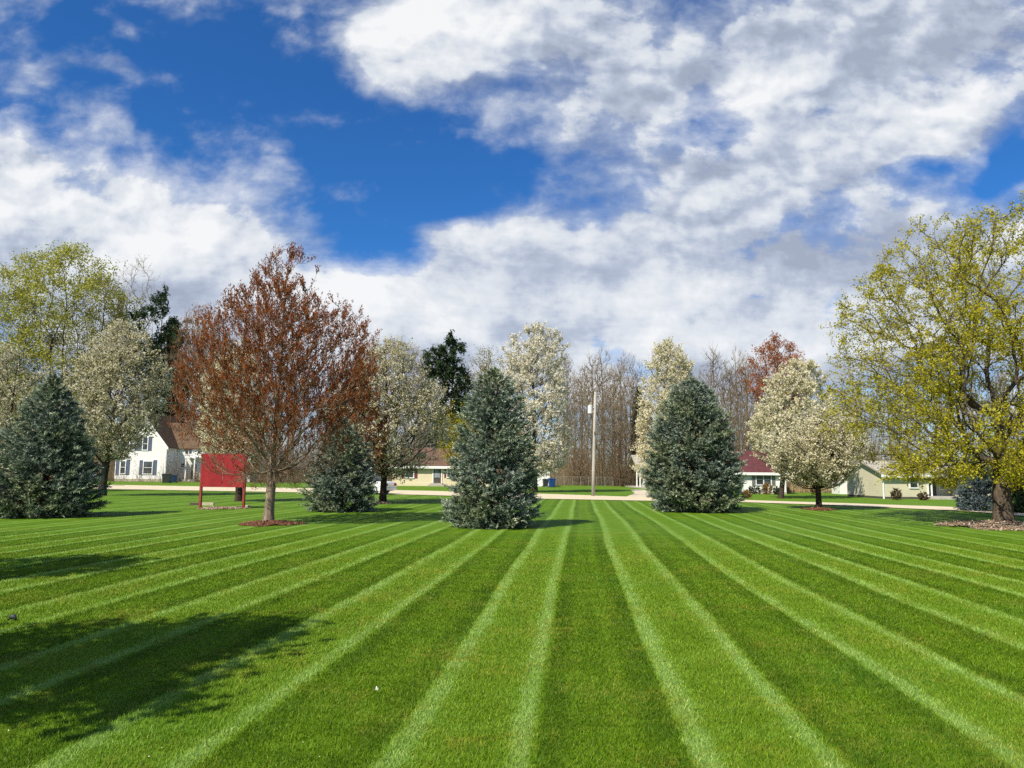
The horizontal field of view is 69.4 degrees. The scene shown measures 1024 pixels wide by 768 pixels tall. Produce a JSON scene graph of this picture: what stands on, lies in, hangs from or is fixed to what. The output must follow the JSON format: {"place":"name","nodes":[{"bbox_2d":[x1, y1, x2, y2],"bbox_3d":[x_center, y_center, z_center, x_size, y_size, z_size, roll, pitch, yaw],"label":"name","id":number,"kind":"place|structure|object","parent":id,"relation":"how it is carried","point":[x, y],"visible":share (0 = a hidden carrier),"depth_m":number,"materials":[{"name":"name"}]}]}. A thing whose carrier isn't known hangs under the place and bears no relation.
{"place":"outdoors","nodes":[
{"label":"outdoors","id":0,"kind":"place"},
{"bbox_2d":[0,470,1023,767],"bbox_3d":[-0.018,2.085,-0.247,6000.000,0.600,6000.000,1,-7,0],"label":"ground","id":1,"kind":"structure","parent":0,"point":[146,510],"depth_m":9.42,"materials":[{"name":"green plant"}]},
{"bbox_2d":[0,325,42,431],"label":"bare tree","id":2,"kind":"object","parent":1,"relation":"on","point":[15,363],"visible":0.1,"depth_m":118.31,"materials":[{"name":"brown plant"}]},
{"bbox_2d":[0,339,49,475],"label":"pear tree","id":3,"kind":"object","parent":1,"relation":"on","point":[7,401],"visible":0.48,"depth_m":54.43,"materials":[{"name":"beige plant"}]},
{"bbox_2d":[0,261,64,425],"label":"broadleaf tree","id":4,"kind":"object","parent":1,"relation":"on","point":[20,303],"visible":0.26,"depth_m":122.19,"materials":[{"name":"green plant"}]},
{"bbox_2d":[21,334,60,406],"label":"bare tree","id":5,"kind":"object","parent":1,"relation":"on","point":[39,363],"visible":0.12,"depth_m":121.06,"materials":[{"name":"brown plant"}]},
{"bbox_2d":[0,371,114,518],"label":"spruce tree","id":6,"kind":"object","parent":1,"relation":"on","point":[46,431],"visible":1,"depth_m":27.08,"materials":[{"name":"green plant"}]},
{"bbox_2d":[38,334,81,401],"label":"bare tree","id":7,"kind":"object","parent":1,"relation":"on","point":[60,365],"visible":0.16,"depth_m":115.14,"materials":[{"name":"brown plant"}]},
{"bbox_2d":[0,240,149,432],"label":"broadleaf tree","id":8,"kind":"object","parent":1,"relation":"on","point":[35,276],"visible":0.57,"depth_m":116.47,"materials":[{"name":"green plant"}]},
{"bbox_2d":[60,274,140,456],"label":"broadleaf tree","id":9,"kind":"object","parent":1,"relation":"on","point":[103,315],"visible":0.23,"depth_m":117.08,"materials":[{"name":"green plant"}]},
{"bbox_2d":[54,318,175,495],"bbox_3d":[-26.344,1.434,48.911,7.555,11.785,6.336,1,-7,0],"label":"pear tree","id":10,"kind":"object","parent":1,"relation":"on","point":[105,427],"visible":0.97,"depth_m":48.32,"materials":[{"name":"white plant"}]},
{"bbox_2d":[96,350,141,479],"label":"bare tree","id":11,"kind":"object","parent":1,"relation":"on","point":[122,401],"visible":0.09,"depth_m":115.75,"materials":[{"name":"brown plant"}]},
{"bbox_2d":[106,253,166,421],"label":"bare tree","id":12,"kind":"object","parent":1,"relation":"on","point":[132,291],"visible":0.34,"depth_m":122.63,"materials":[{"name":"brown plant"}]},
{"bbox_2d":[120,285,194,422],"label":"pine tree","id":13,"kind":"object","parent":1,"relation":"on","point":[143,313],"visible":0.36,"depth_m":118.57,"materials":[{"name":"green plant"}]},
{"bbox_2d":[150,317,193,418],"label":"pine tree","id":14,"kind":"object","parent":1,"relation":"on","point":[165,330],"visible":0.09,"depth_m":123.10,"materials":[{"name":"green plant"}]},
{"bbox_2d":[161,331,198,422],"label":"bare tree","id":15,"kind":"object","parent":1,"relation":"on","point":[177,383],"visible":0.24,"depth_m":119.64,"materials":[{"name":"brown plant"}]},
{"bbox_2d":[157,313,212,422],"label":"bare tree","id":16,"kind":"object","parent":1,"relation":"on","point":[185,344],"visible":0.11,"depth_m":123.29,"materials":[{"name":"brown plant"}]},
{"bbox_2d":[112,412,266,481],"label":"house","id":17,"kind":"structure","parent":1,"relation":"on","point":[166,441],"depth_m":102.38,"materials":[{"name":"white"}]},
{"bbox_2d":[142,461,152,473],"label":"window","id":18,"kind":"structure","parent":17,"relation":"in","point":[147,464],"depth_m":101.70,"materials":[{"name":"white glass"}]},
{"bbox_2d":[160,302,219,422],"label":"bare tree","id":19,"kind":"object","parent":1,"relation":"on","point":[171,356],"visible":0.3,"depth_m":116.86,"materials":[{"name":"brown plant"}]},
{"bbox_2d":[165,305,217,439],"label":"maple tree","id":20,"kind":"object","parent":1,"relation":"on","point":[177,365],"visible":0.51,"depth_m":108.10,"materials":[{"name":"brown plant"}]},
{"bbox_2d":[174,309,233,421],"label":"bare tree","id":21,"kind":"object","parent":1,"relation":"on","point":[201,348],"visible":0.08,"depth_m":128.25,"materials":[{"name":"brown plant"}]},
{"bbox_2d":[198,454,247,507],"bbox_3d":[-13.441,4.596,34.351,2.227,2.708,0.165,0,-7,7],"label":"sign board","id":22,"kind":"object","parent":1,"relation":"on","point":[207,479],"visible":0.56,"depth_m":34.35,"materials":[{"name":"red paint"}]},
{"bbox_2d":[197,506,248,509],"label":"mulch","id":23,"kind":"object","parent":1,"relation":"on","point":[219,507],"visible":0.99,"depth_m":33.60,"materials":[{"name":"brown wood"}]},
{"bbox_2d":[191,335,282,501],"bbox_3d":[-15.550,1.877,42.162,4.851,9.506,5.321,1,-7,0],"label":"pear tree","id":24,"kind":"object","parent":1,"relation":"on","point":[238,494],"visible":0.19,"depth_m":41.35,"materials":[{"name":"beige plant"}]},
{"bbox_2d":[238,520,307,526],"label":"mulch","id":25,"kind":"object","parent":1,"relation":"on","point":[259,523],"visible":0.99,"depth_m":24.01,"materials":[{"name":"brown wood"}]},
{"bbox_2d":[172,241,381,520],"bbox_3d":[-8.014,-0.193,25.669,7.037,9.874,5.843,6,-9,-38],"label":"maple tree","id":26,"kind":"object","parent":1,"relation":"on","point":[276,387],"visible":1,"depth_m":24.74,"materials":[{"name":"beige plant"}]},
{"bbox_2d":[282,352,317,479],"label":"bare tree","id":27,"kind":"object","parent":1,"relation":"on","point":[295,416],"visible":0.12,"depth_m":112.11,"materials":[{"name":"brown plant"}]},
{"bbox_2d":[296,417,378,512],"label":"spruce tree","id":28,"kind":"object","parent":1,"relation":"on","point":[328,487],"visible":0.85,"depth_m":32.02,"materials":[{"name":"green plant"}]},
{"bbox_2d":[321,341,400,502],"bbox_3d":[-8.195,1.983,39.870,4.436,8.886,4.669,1,-7,0],"label":"maple tree","id":29,"kind":"object","parent":1,"relation":"on","point":[370,418],"visible":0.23,"depth_m":39.51,"materials":[{"name":"beige plant"}]},
{"bbox_2d":[320,333,457,501],"bbox_3d":[-7.038,1.842,41.733,8.005,9.622,7.708,1,-7,0],"label":"pear tree","id":30,"kind":"object","parent":1,"relation":"on","point":[396,454],"visible":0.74,"depth_m":41.33,"materials":[{"name":"white plant"}]},
{"bbox_2d":[389,347,425,446],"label":"bare tree","id":31,"kind":"object","parent":1,"relation":"on","point":[412,396],"visible":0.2,"depth_m":126.64,"materials":[{"name":"brown plant"}]},
{"bbox_2d":[400,341,434,447],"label":"bare tree","id":32,"kind":"object","parent":1,"relation":"on","point":[414,392],"visible":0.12,"depth_m":132.98,"materials":[{"name":"brown plant"}]},
{"bbox_2d":[404,351,437,447],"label":"bare tree","id":33,"kind":"object","parent":1,"relation":"on","point":[424,400],"visible":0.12,"depth_m":128.08,"materials":[{"name":"brown plant"}]},
{"bbox_2d":[392,448,488,486],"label":"house","id":34,"kind":"structure","parent":1,"relation":"on","point":[436,475],"depth_m":87.79,"materials":[{"name":"beige"}]},
{"bbox_2d":[433,469,440,482],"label":"door","id":35,"kind":"structure","parent":34,"relation":"in","point":[437,472],"depth_m":87.74,"materials":[{"name":"grey glass"}]},
{"bbox_2d":[418,329,479,447],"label":"pine tree","id":36,"kind":"object","parent":1,"relation":"on","point":[445,369],"visible":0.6,"depth_m":107.10,"materials":[{"name":"green plant"}]},
{"bbox_2d":[433,394,478,470],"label":"broadleaf tree","id":37,"kind":"object","parent":1,"relation":"on","point":[449,445],"visible":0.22,"depth_m":81.05,"materials":[{"name":"green plant"}]},
{"bbox_2d":[451,344,520,471],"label":"broadleaf tree","id":38,"kind":"object","parent":1,"relation":"on","point":[485,367],"visible":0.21,"depth_m":112.50,"materials":[{"name":"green plant"}]},
{"bbox_2d":[439,366,546,528],"bbox_3d":[-0.698,2.123,24.425,3.470,5.542,3.569,-3,-8,26],"label":"spruce tree","id":39,"kind":"object","parent":1,"relation":"on","point":[516,480],"visible":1,"depth_m":23.85,"materials":[{"name":"green plant"}]},
{"bbox_2d":[2,394,1021,483],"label":"wood","id":40,"kind":"object","parent":1,"relation":"on","point":[313,452],"visible":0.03,"depth_m":143.48,"materials":[{"name":"brown plant"}]},
{"bbox_2d":[37,420,1020,487],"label":"underbrush","id":41,"kind":"object","parent":1,"relation":"on","point":[584,482],"visible":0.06,"depth_m":104.13,"materials":[{"name":"brown plant"}]},
{"bbox_2d":[495,320,576,491],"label":"pear tree","id":42,"kind":"object","parent":1,"relation":"on","point":[546,413],"visible":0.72,"depth_m":65.61,"materials":[{"name":"white plant"}]},
{"bbox_2d":[549,355,577,481],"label":"bare tree","id":43,"kind":"object","parent":1,"relation":"on","point":[566,409],"visible":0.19,"depth_m":129.43,"materials":[{"name":"brown plant"}]},
{"bbox_2d":[553,355,581,476],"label":"bare tree","id":44,"kind":"object","parent":1,"relation":"on","point":[569,400],"visible":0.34,"depth_m":118.41,"materials":[{"name":"brown plant"}]},
{"bbox_2d":[559,398,579,479],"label":"bare tree","id":45,"kind":"object","parent":1,"relation":"on","point":[567,459],"visible":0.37,"depth_m":107.70,"materials":[{"name":"brown plant"}]},
{"bbox_2d":[558,370,590,482],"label":"bare tree","id":46,"kind":"object","parent":1,"relation":"on","point":[577,394],"visible":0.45,"depth_m":109.19,"materials":[{"name":"brown plant"}]},
{"bbox_2d":[567,402,586,484],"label":"bare tree","id":47,"kind":"object","parent":1,"relation":"on","point":[575,430],"visible":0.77,"depth_m":105.49,"materials":[{"name":"brown plant"}]},
{"bbox_2d":[561,444,600,484],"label":"bare tree","id":48,"kind":"object","parent":1,"relation":"on","point":[579,469],"visible":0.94,"depth_m":100.11,"materials":[{"name":"brown plant"}]},
{"bbox_2d":[570,366,594,470],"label":"bare tree","id":49,"kind":"object","parent":1,"relation":"on","point":[582,409],"visible":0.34,"depth_m":119.67,"materials":[{"name":"brown plant"}]},
{"bbox_2d":[571,369,601,482],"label":"bare tree","id":50,"kind":"object","parent":1,"relation":"on","point":[587,429],"visible":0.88,"depth_m":104.45,"materials":[{"name":"brown plant"}]},
{"bbox_2d":[570,352,609,460],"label":"bare tree","id":51,"kind":"object","parent":1,"relation":"on","point":[591,371],"visible":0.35,"depth_m":131.03,"materials":[{"name":"brown plant"}]},
{"bbox_2d":[588,392,595,495],"bbox_3d":[6.060,4.514,55.856,0.681,7.867,0.394,1,-7,0],"label":"utility pole","id":52,"kind":"object","parent":1,"relation":"on","point":[590,408],"visible":0.96,"depth_m":55.83,"materials":[{"name":"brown wood"}]},
{"bbox_2d":[574,354,624,484],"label":"bare tree","id":53,"kind":"object","parent":1,"relation":"on","point":[605,403],"visible":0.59,"depth_m":109.60,"materials":[{"name":"brown plant"}]},
{"bbox_2d":[589,401,610,485],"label":"bare tree","id":54,"kind":"object","parent":1,"relation":"on","point":[599,434],"visible":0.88,"depth_m":101.23,"materials":[{"name":"brown plant"}]},
{"bbox_2d":[585,346,619,475],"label":"bare tree","id":55,"kind":"object","parent":1,"relation":"on","point":[607,353],"visible":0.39,"depth_m":132.54,"materials":[{"name":"brown plant"}]},
{"bbox_2d":[597,405,627,484],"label":"bare tree","id":56,"kind":"object","parent":1,"relation":"on","point":[613,428],"visible":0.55,"depth_m":106.81,"materials":[{"name":"brown plant"}]},
{"bbox_2d":[596,363,629,481],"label":"bare tree","id":57,"kind":"object","parent":1,"relation":"on","point":[610,388],"visible":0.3,"depth_m":114.68,"materials":[{"name":"brown plant"}]},
{"bbox_2d":[585,424,642,485],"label":"bare tree","id":58,"kind":"object","parent":1,"relation":"on","point":[620,473],"visible":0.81,"depth_m":99.31,"materials":[{"name":"brown plant"}]},
{"bbox_2d":[604,394,632,484],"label":"bare tree","id":59,"kind":"object","parent":1,"relation":"on","point":[619,422],"visible":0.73,"depth_m":104.02,"materials":[{"name":"brown plant"}]},
{"bbox_2d":[602,354,636,485],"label":"bare tree","id":60,"kind":"object","parent":1,"relation":"on","point":[619,396],"visible":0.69,"depth_m":108.46,"materials":[{"name":"brown plant"}]},
{"bbox_2d":[606,348,645,485],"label":"bare tree","id":61,"kind":"object","parent":1,"relation":"on","point":[636,374],"visible":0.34,"depth_m":119.97,"materials":[{"name":"brown plant"}]},
{"bbox_2d":[613,374,639,485],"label":"bare tree","id":62,"kind":"object","parent":1,"relation":"on","point":[631,399],"visible":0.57,"depth_m":108.39,"materials":[{"name":"brown plant"}]},
{"bbox_2d":[614,352,652,473],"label":"bare tree","id":63,"kind":"object","parent":1,"relation":"on","point":[638,364],"visible":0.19,"depth_m":130.70,"materials":[{"name":"brown plant"}]},
{"bbox_2d":[628,384,649,483],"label":"bare tree","id":64,"kind":"object","parent":1,"relation":"on","point":[634,423],"visible":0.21,"depth_m":111.65,"materials":[{"name":"brown plant"}]},
{"bbox_2d":[625,455,687,490],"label":"house","id":65,"kind":"structure","parent":1,"relation":"on","point":[636,460],"depth_m":94.25,"materials":[{"name":"white paint"}]},
{"bbox_2d":[629,336,708,482],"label":"pear tree","id":66,"kind":"object","parent":1,"relation":"on","point":[671,373],"visible":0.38,"depth_m":52.57,"materials":[{"name":"white plant"}]},
{"bbox_2d":[637,376,748,512],"bbox_3d":[8.684,3.034,35.265,5.184,7.054,5.144,5,-8,-32],"label":"spruce tree","id":67,"kind":"object","parent":1,"relation":"on","point":[673,474],"visible":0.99,"depth_m":34.39,"materials":[{"name":"green plant"}]},
{"bbox_2d":[695,360,724,423],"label":"bare tree","id":68,"kind":"object","parent":1,"relation":"on","point":[700,378],"visible":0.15,"depth_m":107.98,"materials":[{"name":"brown plant"}]},
{"bbox_2d":[692,343,738,415],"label":"bare tree","id":69,"kind":"object","parent":1,"relation":"on","point":[725,375],"visible":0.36,"depth_m":125.20,"materials":[{"name":"brown plant"}]},
{"bbox_2d":[707,352,741,443],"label":"bare tree","id":70,"kind":"object","parent":1,"relation":"on","point":[724,402],"visible":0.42,"depth_m":125.14,"materials":[{"name":"brown plant"}]},
{"bbox_2d":[716,368,745,442],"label":"bare tree","id":71,"kind":"object","parent":1,"relation":"on","point":[732,399],"visible":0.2,"depth_m":128.88,"materials":[{"name":"brown plant"}]},
{"bbox_2d":[725,404,746,450],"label":"bare tree","id":72,"kind":"object","parent":1,"relation":"on","point":[737,437],"visible":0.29,"depth_m":109.07,"materials":[{"name":"brown plant"}]},
{"bbox_2d":[722,345,753,450],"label":"bare tree","id":73,"kind":"object","parent":1,"relation":"on","point":[736,378],"visible":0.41,"depth_m":125.68,"materials":[{"name":"brown plant"}]},
{"bbox_2d":[730,404,757,450],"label":"bare tree","id":74,"kind":"object","parent":1,"relation":"on","point":[743,427],"visible":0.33,"depth_m":109.45,"materials":[{"name":"brown plant"}]},
{"bbox_2d":[724,356,765,450],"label":"bare tree","id":75,"kind":"object","parent":1,"relation":"on","point":[741,393],"visible":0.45,"depth_m":115.31,"materials":[{"name":"brown plant"}]},
{"bbox_2d":[721,352,768,450],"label":"bare tree","id":76,"kind":"object","parent":1,"relation":"on","point":[747,386],"visible":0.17,"depth_m":129.39,"materials":[{"name":"brown plant"}]},
{"bbox_2d":[707,451,788,493],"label":"house","id":77,"kind":"structure","parent":1,"relation":"on","point":[757,472],"depth_m":88.60,"materials":[{"name":"white"}]},
{"bbox_2d":[755,475,771,484],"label":"window","id":78,"kind":"structure","parent":77,"relation":"in","point":[760,479],"depth_m":88.53,"materials":[{"name":"white glass"}]},
{"bbox_2d":[737,400,758,450],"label":"bare tree","id":79,"kind":"object","parent":1,"relation":"on","point":[748,428],"visible":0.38,"depth_m":108.24,"materials":[{"name":"brown plant"}]},
{"bbox_2d":[761,482,772,494],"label":"shrub","id":80,"kind":"object","parent":1,"relation":"on","point":[764,489],"visible":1,"depth_m":86.00,"materials":[{"name":"brown plant"}]},
{"bbox_2d":[737,330,806,437],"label":"maple tree","id":81,"kind":"object","parent":1,"relation":"on","point":[775,360],"visible":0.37,"depth_m":96.52,"materials":[{"name":"red plant"}]},
{"bbox_2d":[744,358,836,498],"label":"pear tree","id":82,"kind":"object","parent":1,"relation":"on","point":[776,392],"visible":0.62,"depth_m":72.53,"materials":[{"name":"white plant"}]},
{"bbox_2d":[756,397,872,506],"bbox_3d":[15.847,3.644,38.844,6.072,5.761,5.301,1,-7,0],"label":"pear tree","id":83,"kind":"object","parent":1,"relation":"on","point":[815,463],"visible":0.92,"depth_m":37.58,"materials":[{"name":"white plant"}]},
{"bbox_2d":[802,507,835,510],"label":"mulch","id":84,"kind":"object","parent":1,"relation":"on","point":[819,508],"visible":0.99,"depth_m":37.18,"materials":[{"name":"brown wood"}]},
{"bbox_2d":[833,352,882,464],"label":"broadleaf tree","id":85,"kind":"object","parent":1,"relation":"on","point":[854,397],"visible":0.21,"depth_m":104.21,"materials":[{"name":"brown plant"}]},
{"bbox_2d":[864,401,886,460],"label":"bare tree","id":86,"kind":"object","parent":1,"relation":"on","point":[876,438],"visible":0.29,"depth_m":116.86,"materials":[{"name":"brown plant"}]},
{"bbox_2d":[868,366,904,460],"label":"bare tree","id":87,"kind":"object","parent":1,"relation":"on","point":[888,416],"visible":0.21,"depth_m":115.57,"materials":[{"name":"brown plant"}]},
{"bbox_2d":[888,488,901,499],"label":"shrub","id":88,"kind":"object","parent":1,"relation":"on","point":[897,496],"visible":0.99,"depth_m":71.21,"materials":[{"name":"brown plant"}]},
{"bbox_2d":[875,350,917,455],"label":"bare tree","id":89,"kind":"object","parent":1,"relation":"on","point":[898,378],"visible":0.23,"depth_m":106.61,"materials":[{"name":"brown plant"}]},
{"bbox_2d":[890,366,923,457],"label":"bare tree","id":90,"kind":"object","parent":1,"relation":"on","point":[906,421],"visible":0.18,"depth_m":118.43,"materials":[{"name":"brown plant"}]},
{"bbox_2d":[812,190,1023,520],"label":"maple tree","id":91,"kind":"object","parent":1,"relation":"on","point":[1003,476],"visible":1,"depth_m":27.79,"materials":[{"name":"yellow plant"}]},
{"bbox_2d":[847,461,990,499],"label":"house","id":92,"kind":"structure","parent":1,"relation":"on","point":[868,477],"depth_m":75.79,"materials":[{"name":"beige paint"}]},
{"bbox_2d":[911,350,959,458],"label":"bare tree","id":93,"kind":"object","parent":1,"relation":"on","point":[930,403],"visible":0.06,"depth_m":129.30,"materials":[{"name":"brown plant"}]},
{"bbox_2d":[939,354,986,457],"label":"bare tree","id":94,"kind":"object","parent":1,"relation":"on","point":[969,406],"visible":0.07,"depth_m":122.38,"materials":[{"name":"brown plant"}]},
{"bbox_2d":[951,447,992,511],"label":"spruce tree","id":95,"kind":"object","parent":1,"relation":"on","point":[973,498],"visible":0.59,"depth_m":37.34,"materials":[{"name":"green plant"}]},
{"bbox_2d":[933,519,1023,530],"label":"mulch","id":96,"kind":"object","parent":1,"relation":"on","point":[993,524],"visible":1,"depth_m":25.71,"materials":[{"name":"brown wood"}]},
{"bbox_2d":[951,348,1008,454],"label":"bare tree","id":97,"kind":"object","parent":1,"relation":"on","point":[982,391],"visible":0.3,"depth_m":118.15,"materials":[{"name":"brown plant"}]},
{"bbox_2d":[985,362,1022,447],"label":"bare tree","id":98,"kind":"object","parent":1,"relation":"on","point":[1008,395],"visible":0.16,"depth_m":116.13,"materials":[{"name":"brown plant"}]},
{"bbox_2d":[1010,432,1023,512],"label":"spruce tree","id":99,"kind":"object","parent":1,"relation":"on","point":[1017,495],"visible":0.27,"depth_m":35.73,"materials":[{"name":"green plant"}]},
{"bbox_2d":[0,0,1023,469],"label":"sky","id":100,"kind":"structure","parent":0,"point":[628,175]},
{"bbox_2d":[88,484,1023,515],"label":"road","id":101,"kind":"structure","parent":0,"point":[446,493],"depth_m":55.38,"materials":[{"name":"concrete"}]},
{"bbox_2d":[354,475,396,493],"bbox_3d":[-11.250,7.668,56.691,4.658,1.431,1.786,-2,-7,23],"label":"parked car","id":102,"kind":"object","parent":101,"relation":"on","point":[391,486],"visible":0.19,"depth_m":55.73,"materials":[{"name":"white metal"}]},
{"bbox_2d":[626,490,649,496],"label":"driveway","id":103,"kind":"structure","parent":0,"point":[639,493],"depth_m":63.20,"materials":[{"name":"concrete"}]},
{"bbox_2d":[786,480,831,492],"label":"fence","id":104,"kind":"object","parent":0,"point":[789,486],"depth_m":96.41,"materials":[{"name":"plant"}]},
{"bbox_2d":[832,480,847,493],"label":"shed","id":105,"kind":"structure","parent":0,"point":[842,489],"depth_m":90.28,"materials":[{"name":"white"}]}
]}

